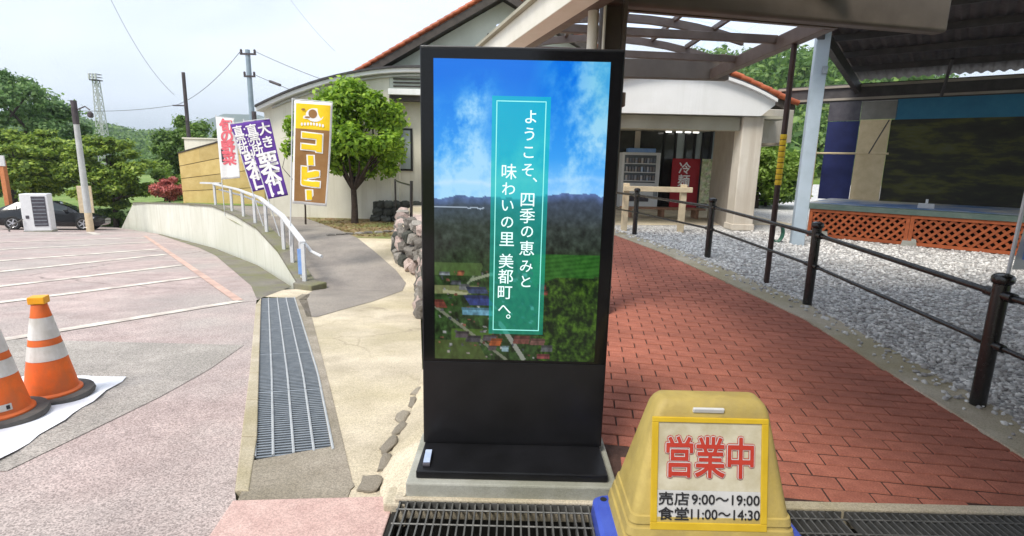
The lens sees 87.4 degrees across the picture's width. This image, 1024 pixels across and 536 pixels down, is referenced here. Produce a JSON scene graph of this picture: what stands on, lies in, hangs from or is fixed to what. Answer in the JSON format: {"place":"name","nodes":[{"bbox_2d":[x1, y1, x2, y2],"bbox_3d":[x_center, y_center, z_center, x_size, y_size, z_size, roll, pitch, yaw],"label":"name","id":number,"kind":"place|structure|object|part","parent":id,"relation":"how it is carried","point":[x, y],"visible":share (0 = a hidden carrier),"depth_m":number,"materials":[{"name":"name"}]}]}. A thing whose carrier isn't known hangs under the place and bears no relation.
{"place":"outdoors","nodes":[
{"label":"outdoors","id":0,"kind":"place"},
{"bbox_2d":[111,0,171,92],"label":"power line","id":1,"kind":"object","parent":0,"point":[137,48],"visible":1,"depth_m":38.73,"materials":[{"name":"grey metal"}]},
{"bbox_2d":[0,225,290,535],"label":"parking lot","id":2,"kind":"structure","parent":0,"point":[149,444],"depth_m":4.28,"materials":[{"name":"asphalt"}]},
{"bbox_2d":[0,155,12,205],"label":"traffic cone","id":3,"kind":"object","parent":2,"relation":"on","point":[6,189],"visible":0.67,"depth_m":25.75,"materials":[{"name":"orange plastic"}]},
{"bbox_2d":[8,193,57,231],"bbox_3d":[-21.748,-2.482,24.247,1.638,1.750,0.847,-6,14,-34],"label":"charger cabinet","id":4,"kind":"object","parent":2,"relation":"on","point":[37,212],"visible":0.96,"depth_m":24.13,"materials":[{"name":"white plastic"}]},
{"bbox_2d":[0,127,88,197],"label":"maple tree","id":5,"kind":"object","parent":2,"relation":"on","point":[31,166],"visible":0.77,"depth_m":29.46,"materials":[{"name":"green plant"}]},
{"bbox_2d":[0,201,110,229],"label":"parked car","id":6,"kind":"object","parent":2,"relation":"on","point":[66,214],"visible":0.56,"depth_m":26.25,"materials":[{"name":"black metal"}]},
{"bbox_3d":[-23.893,-2.928,25.481,0.506,0.312,0.177,-1,6,-24],"label":"side window","id":7,"kind":"part","parent":6,"relation":"part of","materials":[{"name":"white glass"}]},
{"bbox_3d":[-22.125,-2.979,26.243,0.552,0.397,0.182,-1,6,-24],"label":"side window","id":8,"kind":"part","parent":6,"relation":"part of","materials":[{"name":"grey glass"}]},
{"bbox_2d":[0,376,125,457],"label":"white sheet","id":9,"kind":"object","parent":2,"relation":"on","point":[14,438],"visible":0.37,"depth_m":3.29,"materials":[{"name":"plastic"}]},
{"bbox_2d":[0,329,50,428],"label":"traffic cone","id":10,"kind":"object","parent":9,"relation":"on","point":[19,405],"visible":1,"depth_m":3.28,"materials":[{"name":"plastic"}]},
{"bbox_2d":[24,295,95,404],"bbox_3d":[-3.184,0.539,3.661,0.480,0.715,0.480,1,11,0],"label":"traffic cone","id":11,"kind":"object","parent":9,"relation":"on","point":[50,374],"visible":0.89,"depth_m":3.60,"materials":[{"name":"plastic"}]},
{"bbox_2d":[70,100,94,231],"bbox_3d":[-19.764,-4.639,25.069,0.977,6.120,0.314,1,11,0],"label":"lamp pole","id":12,"kind":"object","parent":2,"relation":"on","point":[89,223],"visible":0.93,"depth_m":24.97,"materials":[{"name":"grey metal"}]},
{"bbox_2d":[76,186,94,212],"bbox_3d":[-20.666,-2.881,26.068,0.600,2.200,0.127,-2,12,-15],"label":"notice board","id":13,"kind":"object","parent":2,"relation":"on","point":[80,199],"visible":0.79,"depth_m":25.91,"materials":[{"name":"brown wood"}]},
{"bbox_2d":[52,134,156,227],"bbox_3d":[-23.115,-4.860,30.675,4.799,5.482,4.803,1,11,0],"label":"maple tree","id":14,"kind":"object","parent":2,"relation":"on","point":[116,183],"visible":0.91,"depth_m":30.07,"materials":[{"name":"green plant"}]},
{"bbox_2d":[94,207,124,226],"bbox_3d":[-23.785,-2.956,31.734,1.658,1.324,1.756,1,11,0],"label":"clipped bush","id":15,"kind":"object","parent":2,"relation":"on","point":[103,211],"visible":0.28,"depth_m":31.34,"materials":[{"name":"green plant"}]},
{"bbox_2d":[235,299,260,499],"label":"kerb","id":16,"kind":"structure","parent":2,"relation":"on","point":[247,448],"depth_m":3.37,"materials":[{"name":"concrete"}]},
{"bbox_2d":[137,114,264,137],"bbox_3d":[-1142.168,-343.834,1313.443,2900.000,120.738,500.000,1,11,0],"label":"hill","id":17,"kind":"structure","parent":0,"point":[240,117],"depth_m":1393.66,"materials":[{"name":"green plant"}]},
{"bbox_2d":[158,201,262,205],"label":"lawn","id":18,"kind":"structure","parent":0,"point":[209,203],"depth_m":20.77,"materials":[{"name":"plant"}]},
{"bbox_2d":[0,174,422,485],"bbox_3d":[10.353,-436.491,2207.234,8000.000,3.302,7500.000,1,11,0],"label":"ground","id":19,"kind":"structure","parent":0,"point":[73,201],"depth_m":50.50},
{"bbox_2d":[0,67,98,202],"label":"tall tree","id":20,"kind":"object","parent":19,"relation":"on","point":[42,111],"visible":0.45,"depth_m":34.97,"materials":[{"name":"green plant"}]},
{"bbox_2d":[88,73,109,164],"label":"lattice tower","id":21,"kind":"structure","parent":19,"relation":"on","point":[96,83],"depth_m":115.64,"materials":[{"name":"grey metal"}]},
{"bbox_2d":[7,116,210,175],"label":"forest","id":22,"kind":"object","parent":19,"relation":"on","point":[142,144],"visible":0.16,"depth_m":198.89,"materials":[{"name":"green plant"}]},
{"bbox_2d":[108,210,128,227],"bbox_3d":[-22.597,-2.846,31.464,2.216,1.244,1.880,1,11,0],"label":"clipped bush","id":23,"kind":"object","parent":19,"relation":"on","point":[119,214],"visible":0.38,"depth_m":30.91,"materials":[{"name":"green plant"}]},
{"bbox_2d":[147,159,182,200],"bbox_3d":[-21.571,-4.803,33.766,2.597,4.028,2.448,1,11,0],"label":"roadside tree","id":24,"kind":"object","parent":19,"relation":"on","point":[161,170],"visible":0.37,"depth_m":33.12,"materials":[{"name":"green plant"}]},
{"bbox_2d":[146,114,216,174],"bbox_3d":[-21.488,-6.948,36.354,5.243,6.824,4.788,1,11,0],"label":"roadside tree","id":25,"kind":"object","parent":19,"relation":"on","point":[168,146],"visible":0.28,"depth_m":35.06,"materials":[{"name":"green plant"}]},
{"bbox_2d":[122,202,326,290],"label":"retaining wall","id":26,"kind":"structure","parent":19,"relation":"on","point":[247,238],"depth_m":16.02,"materials":[{"name":"grey concrete"}]},
{"bbox_2d":[230,121,263,225],"bbox_3d":[-5.949,-2.079,12.262,0.833,2.513,0.061,2,11,3],"label":"purple banner","id":27,"kind":"object","parent":26,"relation":"attached to","point":[247,157],"visible":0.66,"depth_m":12.17,"materials":[{"name":"fabric"}]},
{"bbox_2d":[200,182,322,280],"bbox_3d":[-6.430,-1.249,13.121,0.571,1.208,11.032,-7,14,-37],"label":"handrail","id":28,"kind":"object","parent":26,"relation":"on","point":[301,251],"visible":0.94,"depth_m":10.54,"materials":[{"name":"silver metal"}]},
{"bbox_2d":[289,98,332,244],"bbox_3d":[-3.602,-1.683,9.573,0.904,2.592,0.061,1,11,-1],"label":"coffee banner","id":29,"kind":"object","parent":28,"relation":"attached to","point":[311,140],"visible":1,"depth_m":9.50,"materials":[{"name":"fabric"}]},
{"bbox_2d":[172,196,394,238],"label":"planting ground","id":30,"kind":"structure","parent":0,"point":[381,236],"depth_m":14.44,"materials":[{"name":"soil"}]},
{"bbox_2d":[148,176,182,202],"bbox_3d":[-19.000,-4.222,29.753,2.164,1.769,1.788,1,11,0],"label":"azalea bush","id":31,"kind":"object","parent":30,"relation":"on","point":[168,190],"visible":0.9,"depth_m":29.54,"materials":[{"name":"red plant"}]},
{"bbox_2d":[173,72,190,137],"bbox_3d":[-20.308,-7.324,33.305,0.849,9.201,0.277,1,11,0],"label":"utility pole","id":32,"kind":"object","parent":30,"relation":"on","point":[187,121],"visible":0.54,"depth_m":32.71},
{"bbox_2d":[182,137,217,149],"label":"white wall","id":33,"kind":"structure","parent":30,"relation":"on","point":[189,143],"depth_m":22.85,"materials":[{"name":"white paint"}]},
{"bbox_2d":[177,141,265,203],"bbox_3d":[-11.222,-3.867,20.726,3.220,2.960,0.180,1,11,0],"label":"board fence","id":34,"kind":"object","parent":30,"relation":"on","point":[198,164],"visible":0.5,"depth_m":20.77,"materials":[{"name":"brown wood"}]},
{"bbox_2d":[215,115,239,215],"bbox_3d":[-8.050,-2.892,15.265,0.573,2.830,0.073,1,11,0],"label":"red lettered banner","id":35,"kind":"object","parent":30,"relation":"on","point":[228,156],"visible":0.98,"depth_m":15.18,"materials":[{"name":"fabric"}]},
{"bbox_2d":[240,49,256,120],"bbox_3d":[-14.028,-7.398,29.155,0.854,8.460,0.383,1,11,0],"label":"utility pole","id":36,"kind":"object","parent":30,"relation":"on","point":[252,112],"visible":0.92,"depth_m":28.58,"materials":[{"name":"grey concrete"}]},
{"bbox_2d":[178,52,239,104],"bbox_3d":[-17.324,-10.718,30.473,7.260,2.524,0.027,9,13,33],"label":"power line","id":37,"kind":"object","parent":36,"relation":"attached to","point":[213,80],"visible":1,"depth_m":30.26,"materials":[{"name":"grey metal"}]},
{"bbox_2d":[255,51,319,78],"bbox_3d":[-10.666,-10.032,27.061,6.672,2.225,0.026,7,12,25],"label":"power line","id":38,"kind":"object","parent":36,"relation":"attached to","point":[286,65],"visible":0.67,"depth_m":27.44,"materials":[{"name":"grey metal"}]},
{"bbox_2d":[279,109,306,223],"bbox_3d":[-5.357,-2.646,14.158,1.293,3.207,1.274,1,11,0],"label":"slim tree","id":39,"kind":"object","parent":30,"relation":"on","point":[286,127],"visible":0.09,"depth_m":13.60,"materials":[{"name":"green plant"}]},
{"bbox_2d":[308,218,393,236],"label":"leaf litter","id":40,"kind":"object","parent":30,"relation":"on","point":[358,224],"visible":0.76,"depth_m":14.38,"materials":[{"name":"brown plant"}]},
{"bbox_2d":[308,74,410,223],"bbox_3d":[-4.125,-3.136,14.510,2.821,4.093,2.507,1,11,0],"label":"garden tree","id":41,"kind":"object","parent":30,"relation":"on","point":[355,151],"visible":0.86,"depth_m":14.06,"materials":[{"name":"green plant"}]},
{"bbox_2d":[370,200,420,221],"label":"stone wall","id":42,"kind":"structure","parent":30,"relation":"on","point":[383,211],"depth_m":15.38,"materials":[{"name":"grey stone"}]},
{"bbox_2d":[254,0,597,218],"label":"gabled building","id":43,"kind":"structure","parent":30,"relation":"on","point":[393,72],"depth_m":15.74,"materials":[{"name":"white paint"}]},
{"bbox_2d":[400,128,412,170],"bbox_3d":[-3.257,-3.534,16.011,0.580,1.240,0.075,1,11,0],"label":"window","id":44,"kind":"structure","parent":43,"relation":"in","point":[408,166],"depth_m":15.99,"materials":[{"name":"black"}]},
{"bbox_2d":[210,497,390,535],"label":"pink pavement","id":45,"kind":"structure","parent":0,"point":[357,516],"depth_m":2.33,"materials":[{"name":"pink concrete"}]},
{"bbox_2d":[384,487,405,526],"bbox_3d":[-0.526,1.098,2.464,0.100,0.120,0.130,1,11,0],"label":"drain shoulder","id":46,"kind":"object","parent":45,"relation":"on","point":[390,505],"visible":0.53,"depth_m":2.40},
{"bbox_2d":[223,205,405,316],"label":"ramp","id":47,"kind":"structure","parent":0,"point":[350,270],"depth_m":10.17,"materials":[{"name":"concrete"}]},
{"bbox_2d":[243,118,287,235],"bbox_3d":[-5.194,-1.835,11.387,0.873,2.613,0.073,1,11,0],"label":"purple banner","id":48,"kind":"object","parent":47,"relation":"on","point":[259,132],"visible":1,"depth_m":11.28,"materials":[{"name":"purple fabric"}]},
{"bbox_2d":[265,238,421,496],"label":"concrete walk","id":49,"kind":"structure","parent":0,"point":[371,353],"depth_m":4.74,"materials":[{"name":"beige concrete"}]},
{"bbox_2d":[260,297,298,310],"bbox_3d":[-3.298,0.513,7.569,0.479,0.128,1.234,-4,12,-24],"label":"drain grating","id":50,"kind":"object","parent":49,"relation":"on","point":[278,304],"visible":0.72,"depth_m":7.53,"materials":[{"name":"metal"}]},
{"bbox_2d":[238,446,354,499],"bbox_3d":[-1.090,1.162,2.696,0.507,0.264,0.607,-5,13,-28],"label":"drain apron","id":51,"kind":"object","parent":49,"relation":"on","point":[320,473],"visible":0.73,"depth_m":2.69,"materials":[{"name":"grey concrete"}]},
{"bbox_2d":[294,294,351,497],"bbox_3d":[-2.082,0.843,5.489,0.237,0.765,6.474,-3,12,-22],"label":"drain border","id":52,"kind":"object","parent":49,"relation":"on","point":[307,320],"visible":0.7,"depth_m":4.22,"materials":[{"name":"grey concrete"}]},
{"bbox_2d":[260,310,303,328],"bbox_3d":[-2.827,0.629,6.546,0.476,0.128,1.233,-4,12,-24],"label":"drain grating","id":53,"kind":"object","parent":52,"relation":"on","point":[279,319],"visible":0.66,"depth_m":6.48,"materials":[{"name":"metal"}]},
{"bbox_2d":[260,327,311,353],"bbox_3d":[-2.356,0.745,5.523,0.471,0.128,1.230,-4,12,-24],"label":"drain grating","id":54,"kind":"object","parent":52,"relation":"on","point":[283,340],"visible":0.73,"depth_m":5.46,"materials":[{"name":"metal"}]},
{"bbox_2d":[259,351,321,392],"bbox_3d":[-1.886,0.860,4.502,0.467,0.128,1.223,-4,12,-24],"label":"drain grating","id":55,"kind":"object","parent":52,"relation":"on","point":[284,371],"visible":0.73,"depth_m":4.43,"materials":[{"name":"metal"}]},
{"bbox_2d":[255,388,333,459],"bbox_3d":[-1.437,0.976,3.476,0.453,0.128,1.195,-3,12,-23],"label":"drain grating","id":56,"kind":"object","parent":52,"relation":"on","point":[292,421],"visible":0.8,"depth_m":3.38,"materials":[{"name":"metal"}]},
{"bbox_2d":[356,475,382,492],"bbox_3d":[-0.692,1.058,2.622,0.119,0.046,0.124,1,16,-2],"label":"edging rock","id":57,"kind":"object","parent":49,"relation":"on","point":[370,483],"visible":0.98,"depth_m":2.60,"materials":[{"name":"stone"}]},
{"bbox_2d":[377,452,391,471],"bbox_3d":[-0.677,1.038,2.850,0.062,0.047,0.174,1,16,-1],"label":"edging rock","id":58,"kind":"object","parent":49,"relation":"on","point":[384,460],"visible":0.8,"depth_m":2.83,"materials":[{"name":"stone"}]},
{"bbox_2d":[379,435,397,453],"bbox_3d":[-0.703,1.016,3.064,0.074,0.050,0.187,5,16,18],"label":"edging rock","id":59,"kind":"object","parent":49,"relation":"on","point":[389,444],"visible":0.86,"depth_m":3.04,"materials":[{"name":"stone"}]},
{"bbox_2d":[392,420,407,434],"bbox_3d":[-0.692,0.997,3.302,0.063,0.048,0.168,5,16,16],"label":"edging rock","id":60,"kind":"object","parent":49,"relation":"on","point":[399,427],"visible":0.67,"depth_m":3.29,"materials":[{"name":"stone"}]},
{"bbox_2d":[394,410,409,422],"bbox_3d":[-0.720,0.978,3.497,0.102,0.046,0.151,3,16,7],"label":"edging rock","id":61,"kind":"object","parent":49,"relation":"on","point":[402,415],"visible":0.78,"depth_m":3.48,"materials":[{"name":"stone"}]},
{"bbox_2d":[391,207,422,320],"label":"stone wall","id":62,"kind":"structure","parent":49,"relation":"on","point":[406,245],"depth_m":10.04,"materials":[{"name":"grey stone"}]},
{"bbox_2d":[408,396,415,408],"bbox_3d":[-0.699,0.947,3.763,0.051,0.046,0.148,1,16,-3],"label":"edging rock","id":63,"kind":"object","parent":49,"relation":"on","point":[412,401],"visible":0.79,"depth_m":3.75,"materials":[{"name":"stone"}]},
{"bbox_2d":[410,386,420,395],"bbox_3d":[-0.701,0.923,3.993,0.078,0.047,0.138,7,17,24],"label":"edging rock","id":64,"kind":"object","parent":49,"relation":"on","point":[415,391],"visible":0.52,"depth_m":3.96,"materials":[{"name":"stone"}]},
{"bbox_2d":[380,370,423,506],"bbox_3d":[-0.502,0.910,3.472,0.520,0.341,2.130,1,11,0],"label":"sloped concrete","id":65,"kind":"object","parent":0,"point":[396,470],"visible":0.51,"depth_m":2.83,"materials":[{"name":"beige concrete"}]},
{"bbox_2d":[406,433,614,500],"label":"concrete plinth","id":66,"kind":"structure","parent":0,"point":[493,488],"depth_m":2.41,"materials":[{"name":"grey concrete"}]},
{"bbox_2d":[416,45,625,481],"bbox_3d":[0.033,-0.004,2.431,0.905,1.904,0.370,1,11,0],"label":"digital display","id":67,"kind":"object","parent":66,"relation":"on","point":[519,157],"visible":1,"depth_m":2.47,"materials":[{"name":"black glass"}]},
{"bbox_2d":[423,449,431,465],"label":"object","id":68,"kind":"object","parent":67,"relation":"on","point":[427,458],"visible":1,"depth_m":2.50,"materials":[{"name":"white plastic"}]},
{"bbox_2d":[0,0,1023,130],"label":"sky","id":69,"kind":"structure","parent":0,"point":[57,43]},
{"bbox_2d":[402,205,791,226],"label":"entrance floor","id":70,"kind":"structure","parent":0,"point":[702,219],"depth_m":13.29,"materials":[{"name":"concrete"}]},
{"bbox_2d":[394,179,412,219],"bbox_3d":[-2.715,-1.593,13.245,0.098,1.221,2.821,-3,12,-19],"label":"black handrail","id":71,"kind":"object","parent":70,"relation":"on","point":[411,197],"visible":0.79,"depth_m":11.98,"materials":[{"name":"metal"}]},
{"bbox_2d":[616,148,660,207],"bbox_3d":[3.805,-2.695,16.123,1.100,1.760,0.708,1,11,0],"label":"vending machine","id":72,"kind":"object","parent":70,"relation":"on","point":[639,166],"visible":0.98,"depth_m":15.79,"materials":[{"name":"white metal"}]},
{"bbox_2d":[623,155,656,182],"bbox_3d":[3.770,-2.910,15.764,0.920,0.800,0.088,1,11,0],"label":"display window","id":73,"kind":"structure","parent":72,"relation":"in","point":[637,168],"depth_m":15.76,"materials":[{"name":"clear glass"}]},
{"bbox_2d":[669,158,699,207],"bbox_3d":[5.080,-2.470,15.850,0.800,1.495,0.400,1,11,0],"label":"red sign board","id":74,"kind":"object","parent":70,"relation":"on","point":[685,171],"visible":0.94,"depth_m":15.73,"materials":[{"name":"fabric"}]},
{"bbox_2d":[698,159,711,207],"bbox_3d":[5.809,-2.426,15.727,0.600,1.500,0.100,1,11,0],"label":"poster board","id":75,"kind":"object","parent":70,"relation":"on","point":[705,178],"visible":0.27,"depth_m":15.66,"materials":[{"name":"metal"}]},
{"bbox_2d":[384,512,857,535],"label":"cross drain channel","id":76,"kind":"object","parent":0,"point":[493,530],"visible":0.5,"depth_m":2.42,"materials":[{"name":"grey metal"}]},
{"bbox_2d":[388,501,594,535],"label":"drain grating","id":77,"kind":"object","parent":76,"relation":"on","point":[452,507],"visible":0.84,"depth_m":2.33,"materials":[{"name":"grey metal"}]},
{"bbox_2d":[395,492,1023,528],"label":"drain kerb","id":78,"kind":"structure","parent":76,"relation":"on","point":[842,507],"depth_m":2.41,"materials":[{"name":"concrete"}]},
{"bbox_2d":[787,510,861,535],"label":"drain grating","id":79,"kind":"object","parent":76,"relation":"on","point":[816,523],"visible":0.23,"depth_m":2.33,"materials":[{"name":"grey metal"}]},
{"bbox_2d":[843,511,1023,535],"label":"drain grating","id":80,"kind":"object","parent":76,"relation":"on","point":[893,524],"visible":1,"depth_m":2.34,"materials":[{"name":"grey metal"}]},
{"bbox_2d":[619,206,705,218],"bbox_3d":[3.754,-1.393,13.455,2.050,0.248,0.425,1,11,0],"label":"bench","id":81,"kind":"object","parent":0,"point":[694,213],"visible":0.88,"depth_m":13.28,"materials":[{"name":"brown wood"}]},
{"bbox_2d":[602,235,1023,514],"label":"brick path","id":82,"kind":"structure","parent":0,"point":[847,423],"depth_m":3.56,"materials":[{"name":"red brick"}]},
{"bbox_2d":[615,184,1023,438],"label":"gravel yard","id":83,"kind":"structure","parent":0,"point":[785,212],"depth_m":6.50,"materials":[{"name":"grey gravel"}]},
{"bbox_2d":[620,183,692,232],"bbox_3d":[2.829,-1.177,10.540,1.340,0.940,0.150,1,11,0],"label":"wooden barrier","id":84,"kind":"object","parent":83,"relation":"on","point":[683,189],"visible":0.86,"depth_m":10.47,"materials":[{"name":"brown wood"}]},
{"bbox_2d":[616,71,799,230],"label":"shop portico","id":85,"kind":"structure","parent":83,"relation":"on","point":[731,126],"depth_m":10.93,"materials":[{"name":"paint"}]},
{"bbox_2d":[774,227,784,241],"bbox_3d":[4.716,-0.625,9.530,0.227,0.348,0.107,1,11,0],"label":"hose reel","id":86,"kind":"object","parent":83,"relation":"on","point":[781,237],"visible":0.44,"depth_m":9.51,"materials":[{"name":"green plastic"}]},
{"bbox_2d":[764,43,797,283],"bbox_3d":[3.078,-1.160,6.158,0.072,2.790,0.070,1,11,0],"label":"canopy pole","id":87,"kind":"object","parent":83,"relation":"on","point":[783,140],"visible":0.98,"depth_m":6.11,"materials":[{"name":"metal"}]},
{"bbox_2d":[759,180,813,205],"bbox_3d":[8.595,-2.570,18.120,3.468,1.264,2.425,1,11,0],"label":"shrub","id":88,"kind":"object","parent":83,"relation":"on","point":[764,201],"visible":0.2,"depth_m":17.46,"materials":[{"name":"green plant"}]},
{"bbox_2d":[754,144,821,207],"bbox_3d":[8.039,-3.094,17.348,3.409,2.572,2.607,1,11,0],"label":"yard tree","id":89,"kind":"object","parent":83,"relation":"on","point":[768,162],"visible":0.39,"depth_m":16.58,"materials":[{"name":"green plant"}]},
{"bbox_2d":[614,229,1023,457],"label":"path border","id":90,"kind":"object","parent":83,"relation":"on","point":[985,421],"visible":0.5,"depth_m":4.14,"materials":[{"name":"concrete"}]},
{"bbox_2d":[778,0,1023,254],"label":"stage","id":91,"kind":"object","parent":83,"relation":"on","point":[954,149],"visible":0.83,"depth_m":10.47,"materials":[{"name":"metal"}]},
{"bbox_2d":[917,199,934,208],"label":"white block","id":92,"kind":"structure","parent":91,"relation":"on","point":[926,205],"depth_m":9.65,"materials":[{"name":"plastic"}]},
{"bbox_2d":[1006,194,1023,273],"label":"white banner","id":93,"kind":"object","parent":83,"relation":"on","point":[1018,264],"visible":0.57,"depth_m":3.74,"materials":[{"name":"white fabric"}]},
{"bbox_2d":[785,85,894,184],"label":"wooded hill","id":94,"kind":"structure","parent":0,"point":[816,181],"depth_m":55.30,"materials":[{"name":"green plant"}]},
{"bbox_2d":[691,41,965,180],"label":"forest","id":95,"kind":"object","parent":94,"relation":"on","point":[772,71],"visible":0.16,"depth_m":69.63,"materials":[{"name":"green plant"}]},
{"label":"porch floor","id":96,"kind":"structure","parent":0,"visible":0},
{"bbox_2d":[591,390,800,535],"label":"stand sign","id":97,"kind":"object","parent":96,"relation":"on","point":[700,463],"visible":1,"depth_m":1.97,"materials":[{"name":"yellow plastic"}]},
{"bbox_2d":[475,0,950,311],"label":"canopy","id":98,"kind":"object","parent":96,"relation":"on","point":[534,23],"visible":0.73,"depth_m":5.19,"materials":[{"name":"brown metal"}]},
{"bbox_2d":[616,188,1023,407],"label":"guard rail","id":99,"kind":"object","parent":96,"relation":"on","point":[1000,293],"visible":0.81,"depth_m":3.81,"materials":[{"name":"black metal"}]}
]}

